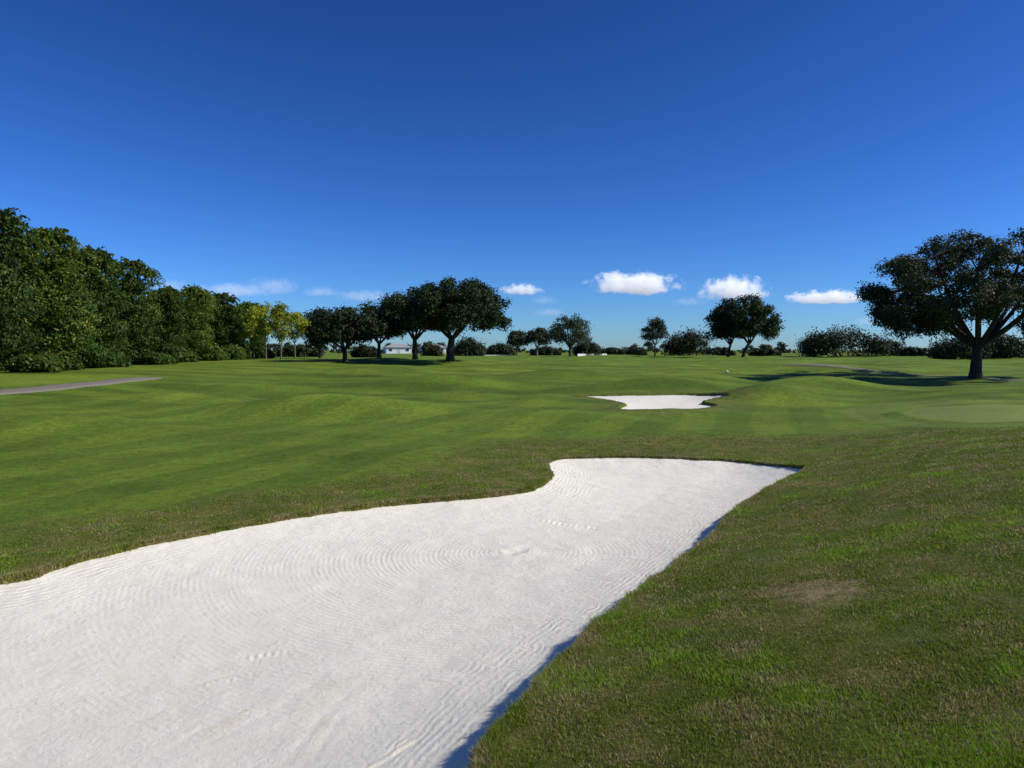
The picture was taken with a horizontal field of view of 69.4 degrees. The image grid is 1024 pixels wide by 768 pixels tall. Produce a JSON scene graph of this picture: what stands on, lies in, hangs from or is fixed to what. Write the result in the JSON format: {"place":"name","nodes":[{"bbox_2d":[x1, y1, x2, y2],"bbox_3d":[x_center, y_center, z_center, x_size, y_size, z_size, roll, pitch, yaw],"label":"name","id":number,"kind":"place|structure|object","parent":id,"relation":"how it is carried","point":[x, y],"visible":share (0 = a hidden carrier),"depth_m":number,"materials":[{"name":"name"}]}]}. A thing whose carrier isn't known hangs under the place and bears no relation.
{"place":"outdoors","nodes":[
{"label":"outdoors","id":0,"kind":"place"},
{"bbox_2d":[0,377,161,394],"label":"cart path","id":1,"kind":"structure","parent":0,"point":[55,387],"depth_m":44.30,"materials":[{"name":"concrete"}]},
{"bbox_2d":[0,350,1023,767],"bbox_3d":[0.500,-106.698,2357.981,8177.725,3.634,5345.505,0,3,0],"label":"ground","id":2,"kind":"structure","parent":0,"point":[314,404],"depth_m":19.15,"materials":[{"name":"green plant"}]},
{"bbox_2d":[0,240,57,370],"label":"woodland tree","id":3,"kind":"object","parent":2,"relation":"on","point":[29,333],"visible":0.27,"depth_m":61.60,"materials":[{"name":"green plant"}]},
{"bbox_2d":[0,207,58,372],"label":"woodland tree","id":4,"kind":"object","parent":2,"relation":"on","point":[14,302],"visible":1,"depth_m":56.45,"materials":[{"name":"green plant"}]},
{"bbox_2d":[2,350,66,372],"bbox_3d":[-37.623,-1.591,58.380,4.440,2.129,3.874,0,3,0],"label":"undergrowth bush","id":5,"kind":"object","parent":2,"relation":"on","point":[29,363],"visible":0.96,"depth_m":57.35,"materials":[{"name":"green plant"}]},
{"bbox_2d":[10,226,107,357],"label":"woodland tree","id":6,"kind":"object","parent":2,"relation":"on","point":[63,323],"visible":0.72,"depth_m":65.25,"materials":[{"name":"green plant"}]},
{"bbox_2d":[33,348,87,370],"bbox_3d":[-38.589,-1.830,62.905,3.957,2.470,4.471,-1,3,-13],"label":"undergrowth bush","id":7,"kind":"object","parent":2,"relation":"on","point":[72,362],"visible":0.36,"depth_m":62.69,"materials":[{"name":"green plant"}]},
{"bbox_2d":[44,258,109,366],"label":"woodland tree","id":8,"kind":"object","parent":2,"relation":"on","point":[88,270],"visible":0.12,"depth_m":72.25,"materials":[{"name":"green plant"}]},
{"bbox_2d":[76,342,121,367],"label":"undergrowth bush","id":9,"kind":"object","parent":2,"relation":"on","point":[97,356],"visible":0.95,"depth_m":68.45,"materials":[{"name":"green plant"}]},
{"bbox_2d":[72,243,135,348],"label":"woodland tree","id":10,"kind":"object","parent":2,"relation":"on","point":[108,296],"visible":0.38,"depth_m":75.01,"materials":[{"name":"green plant"}]},
{"bbox_2d":[104,347,133,366],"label":"undergrowth bush","id":11,"kind":"object","parent":2,"relation":"on","point":[126,360],"visible":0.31,"depth_m":72.36,"materials":[{"name":"green plant"}]},
{"bbox_2d":[103,256,169,364],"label":"woodland tree","id":12,"kind":"object","parent":2,"relation":"on","point":[144,311],"visible":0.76,"depth_m":80.00,"materials":[{"name":"green plant"}]},
{"bbox_2d":[120,306,166,354],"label":"woodland tree","id":13,"kind":"object","parent":2,"relation":"on","point":[153,333],"visible":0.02,"depth_m":87.79,"materials":[{"name":"green plant"}]},
{"bbox_2d":[133,351,174,364],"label":"undergrowth bush","id":14,"kind":"object","parent":2,"relation":"on","point":[153,358],"visible":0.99,"depth_m":79.97,"materials":[{"name":"green plant"}]},
{"bbox_2d":[152,342,183,363],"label":"undergrowth bush","id":15,"kind":"object","parent":2,"relation":"on","point":[171,349],"visible":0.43,"depth_m":82.80,"materials":[{"name":"green plant"}]},
{"bbox_2d":[143,285,199,349],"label":"woodland tree","id":16,"kind":"object","parent":2,"relation":"on","point":[171,304],"visible":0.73,"depth_m":89.39,"materials":[{"name":"green plant"}]},
{"bbox_2d":[160,302,187,346],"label":"woodland tree","id":17,"kind":"object","parent":2,"relation":"on","point":[181,326],"visible":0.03,"depth_m":95.36,"materials":[{"name":"green plant"}]},
{"bbox_2d":[177,347,200,362],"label":"undergrowth bush","id":18,"kind":"object","parent":2,"relation":"on","point":[189,356],"visible":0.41,"depth_m":89.46,"materials":[{"name":"green plant"}]},
{"bbox_2d":[181,299,214,344],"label":"woodland tree","id":19,"kind":"object","parent":2,"relation":"on","point":[199,327],"visible":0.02,"depth_m":105.01,"materials":[{"name":"green plant"}]},
{"bbox_2d":[178,284,221,353],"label":"woodland tree","id":20,"kind":"object","parent":2,"relation":"on","point":[201,336],"visible":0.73,"depth_m":98.91,"materials":[{"name":"green plant"}]},
{"bbox_2d":[193,342,223,360],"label":"undergrowth bush","id":21,"kind":"object","parent":2,"relation":"on","point":[207,352],"visible":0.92,"depth_m":96.12,"materials":[{"name":"green plant"}]},
{"bbox_2d":[202,292,246,348],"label":"woodland tree","id":22,"kind":"object","parent":2,"relation":"on","point":[227,321],"visible":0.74,"depth_m":108.88,"materials":[{"name":"green plant"}]},
{"bbox_2d":[219,348,229,359],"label":"undergrowth bush","id":23,"kind":"object","parent":2,"relation":"on","point":[225,355],"visible":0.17,"depth_m":100.92,"materials":[{"name":"green plant"}]},
{"bbox_2d":[214,305,246,345],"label":"woodland tree","id":24,"kind":"object","parent":2,"relation":"on","point":[240,322],"visible":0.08,"depth_m":116.97,"materials":[{"name":"green plant"}]},
{"bbox_2d":[222,343,247,359],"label":"undergrowth bush","id":25,"kind":"object","parent":2,"relation":"on","point":[236,352],"visible":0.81,"depth_m":105.32,"materials":[{"name":"green plant"}]},
{"bbox_2d":[239,342,251,358],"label":"undergrowth bush","id":26,"kind":"object","parent":2,"relation":"on","point":[248,351],"visible":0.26,"depth_m":112.49,"materials":[{"name":"green plant"}]},
{"bbox_2d":[236,301,269,358],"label":"woodland tree","id":27,"kind":"object","parent":2,"relation":"on","point":[244,305],"visible":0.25,"depth_m":121.81,"materials":[{"name":"green plant"}]},
{"bbox_2d":[240,306,267,358],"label":"yellow tree","id":28,"kind":"object","parent":2,"relation":"on","point":[252,333],"visible":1,"depth_m":109.15,"materials":[{"name":"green plant"}]},
{"bbox_2d":[250,344,268,358],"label":"undergrowth bush","id":29,"kind":"object","parent":2,"relation":"on","point":[259,351],"visible":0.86,"depth_m":118.32,"materials":[{"name":"green plant"}]},
{"bbox_2d":[247,300,278,358],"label":"yellow tree","id":30,"kind":"object","parent":2,"relation":"on","point":[265,309],"visible":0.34,"depth_m":117.11,"materials":[{"name":"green plant"}]},
{"bbox_2d":[263,348,275,357],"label":"undergrowth bush","id":31,"kind":"object","parent":2,"relation":"on","point":[270,354],"visible":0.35,"depth_m":125.11,"materials":[{"name":"green plant"}]},
{"bbox_2d":[265,301,293,358],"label":"yellow tree","id":32,"kind":"object","parent":2,"relation":"on","point":[279,313],"visible":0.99,"depth_m":109.20,"materials":[{"name":"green plant"}]},
{"bbox_2d":[283,310,311,358],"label":"yellow tree","id":33,"kind":"object","parent":2,"relation":"on","point":[299,321],"visible":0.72,"depth_m":119.11,"materials":[{"name":"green plant"}]},
{"bbox_2d":[275,343,325,356],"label":"shrub","id":34,"kind":"object","parent":2,"relation":"on","point":[301,350],"visible":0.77,"depth_m":148.15,"materials":[{"name":"green plant"}]},
{"bbox_2d":[294,306,337,357],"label":"shade tree","id":35,"kind":"object","parent":2,"relation":"on","point":[309,345],"visible":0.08,"depth_m":122.58,"materials":[{"name":"green plant"}]},
{"bbox_2d":[304,302,390,361],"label":"shade tree","id":36,"kind":"object","parent":2,"relation":"on","point":[346,325],"visible":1,"depth_m":95.12,"materials":[{"name":"green plant"}]},
{"bbox_2d":[350,343,382,357],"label":"shrub","id":37,"kind":"object","parent":2,"relation":"on","point":[364,350],"visible":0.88,"depth_m":138.01,"materials":[{"name":"green plant"}]},
{"bbox_2d":[357,298,406,357],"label":"shade tree","id":38,"kind":"object","parent":2,"relation":"on","point":[367,308],"visible":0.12,"depth_m":109.07,"materials":[{"name":"green plant"}]},
{"bbox_2d":[383,344,411,353],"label":"house","id":39,"kind":"structure","parent":2,"relation":"on","point":[397,349],"depth_m":290.02,"materials":[{"name":"grey paint"}]},
{"bbox_2d":[0,458,800,767],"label":"sand bunker","id":40,"kind":"object","parent":2,"relation":"on","point":[431,635],"visible":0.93,"depth_m":7.67},
{"bbox_2d":[373,284,454,359],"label":"shade tree","id":41,"kind":"object","parent":2,"relation":"on","point":[389,311],"visible":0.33,"depth_m":101.04,"materials":[{"name":"green plant"}]},
{"bbox_2d":[419,341,444,355],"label":"shrub","id":42,"kind":"object","parent":2,"relation":"on","point":[427,349],"visible":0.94,"depth_m":157.99,"materials":[{"name":"green plant"}]},
{"bbox_2d":[417,344,446,352],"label":"house","id":43,"kind":"structure","parent":2,"relation":"on","point":[444,348],"depth_m":301.26,"materials":[{"name":"grey"}]},
{"bbox_2d":[397,275,513,360],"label":"shade tree","id":44,"kind":"object","parent":2,"relation":"on","point":[463,305],"visible":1,"depth_m":90.03,"materials":[{"name":"green plant"}]},
{"bbox_2d":[454,336,489,355],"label":"shrub","id":45,"kind":"object","parent":2,"relation":"on","point":[468,346],"visible":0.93,"depth_m":148.48,"materials":[{"name":"green plant"}]},
{"bbox_2d":[485,341,517,355],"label":"shrub","id":46,"kind":"object","parent":2,"relation":"on","point":[499,349],"visible":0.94,"depth_m":163.40,"materials":[{"name":"green plant"}]},
{"bbox_2d":[506,330,525,354],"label":"tree","id":47,"kind":"object","parent":2,"relation":"on","point":[514,339],"visible":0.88,"depth_m":173.57,"materials":[{"name":"green plant"}]},
{"bbox_2d":[519,326,551,355],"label":"tree","id":48,"kind":"object","parent":2,"relation":"on","point":[539,335],"visible":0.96,"depth_m":168.85,"materials":[{"name":"green plant"}]},
{"bbox_2d":[530,346,561,355],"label":"shrub","id":49,"kind":"object","parent":2,"relation":"on","point":[548,350],"visible":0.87,"depth_m":188.15,"materials":[{"name":"green plant"}]},
{"bbox_2d":[546,313,594,355],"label":"round tree","id":50,"kind":"object","parent":2,"relation":"on","point":[576,326],"visible":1,"depth_m":138.08,"materials":[{"name":"green plant"}]},
{"bbox_2d":[571,339,604,355],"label":"shrub","id":51,"kind":"object","parent":2,"relation":"on","point":[587,348],"visible":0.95,"depth_m":162.67,"materials":[{"name":"green plant"}]},
{"bbox_2d":[577,354,606,355],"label":"boundary wall","id":52,"kind":"structure","parent":2,"relation":"on","point":[588,354],"depth_m":162.09,"materials":[{"name":"white paint"}]},
{"bbox_2d":[259,340,929,353],"bbox_3d":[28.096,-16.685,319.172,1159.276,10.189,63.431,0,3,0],"label":"distant woodland","id":53,"kind":"object","parent":2,"relation":"on","point":[781,348],"visible":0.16,"depth_m":313.03,"materials":[{"name":"green plant"}]},
{"bbox_2d":[599,347,625,354],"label":"shrub","id":54,"kind":"object","parent":2,"relation":"on","point":[612,351],"visible":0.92,"depth_m":188.34,"materials":[{"name":"green plant"}]},
{"bbox_2d":[624,346,646,355],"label":"shrub","id":55,"kind":"object","parent":2,"relation":"on","point":[634,350],"visible":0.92,"depth_m":192.87,"materials":[{"name":"green plant"}]},
{"bbox_2d":[639,316,669,355],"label":"round tree","id":56,"kind":"object","parent":2,"relation":"on","point":[650,333],"visible":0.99,"depth_m":148.97,"materials":[{"name":"green plant"}]},
{"bbox_2d":[586,395,723,408],"bbox_3d":[7.572,1.093,36.234,7.680,0.745,13.360,0,3,0],"label":"sand bunker","id":57,"kind":"object","parent":2,"relation":"on","point":[665,401],"visible":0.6,"depth_m":39.66},
{"bbox_2d":[657,325,716,355],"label":"shrub","id":58,"kind":"object","parent":2,"relation":"on","point":[689,343],"visible":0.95,"depth_m":156.31,"materials":[{"name":"green plant"}]},
{"bbox_2d":[702,347,736,355],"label":"shrub","id":59,"kind":"object","parent":2,"relation":"on","point":[719,351],"visible":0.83,"depth_m":177.80,"materials":[{"name":"green plant"}]},
{"bbox_2d":[701,298,750,356],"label":"shade tree","id":60,"kind":"object","parent":2,"relation":"on","point":[720,323],"visible":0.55,"depth_m":129.19,"materials":[{"name":"green plant"}]},
{"bbox_2d":[713,293,785,356],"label":"shade tree","id":61,"kind":"object","parent":2,"relation":"on","point":[754,309],"visible":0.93,"depth_m":125.73,"materials":[{"name":"green plant"}]},
{"bbox_2d":[748,348,781,355],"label":"shrub","id":62,"kind":"object","parent":2,"relation":"on","point":[764,352],"visible":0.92,"depth_m":168.07,"materials":[{"name":"green plant"}]},
{"bbox_2d":[795,338,823,356],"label":"shrub","id":63,"kind":"object","parent":2,"relation":"on","point":[805,349],"visible":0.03,"depth_m":158.34,"materials":[{"name":"green plant"}]},
{"bbox_2d":[793,324,897,356],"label":"shrub","id":64,"kind":"object","parent":2,"relation":"on","point":[824,344],"visible":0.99,"depth_m":148.76,"materials":[{"name":"green plant"}]},
{"bbox_2d":[878,337,906,355],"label":"shrub","id":65,"kind":"object","parent":2,"relation":"on","point":[896,345],"visible":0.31,"depth_m":157.81,"materials":[{"name":"green plant"}]},
{"bbox_2d":[897,346,930,355],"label":"shrub","id":66,"kind":"object","parent":2,"relation":"on","point":[912,351],"visible":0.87,"depth_m":148.86,"materials":[{"name":"green plant"}]},
{"bbox_2d":[850,227,1023,378],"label":"oak tree","id":67,"kind":"object","parent":2,"relation":"on","point":[990,297],"visible":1,"depth_m":58.12,"materials":[{"name":"green plant"}]},
{"bbox_2d":[923,337,996,359],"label":"shrub","id":68,"kind":"object","parent":2,"relation":"on","point":[954,348],"visible":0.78,"depth_m":110.56,"materials":[{"name":"green plant"}]},
{"bbox_2d":[988,331,1023,358],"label":"shrub","id":69,"kind":"object","parent":2,"relation":"on","point":[1006,345],"visible":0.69,"depth_m":115.95,"materials":[{"name":"green plant"}]},
{"bbox_2d":[0,0,1023,349],"label":"sky","id":70,"kind":"structure","parent":0,"point":[617,165],"materials":[{"name":"blue"}]},
{"bbox_2d":[786,364,1023,380],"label":"cart path","id":71,"kind":"structure","parent":0,"point":[876,371],"depth_m":68.06,"materials":[{"name":"concrete"}]}
]}

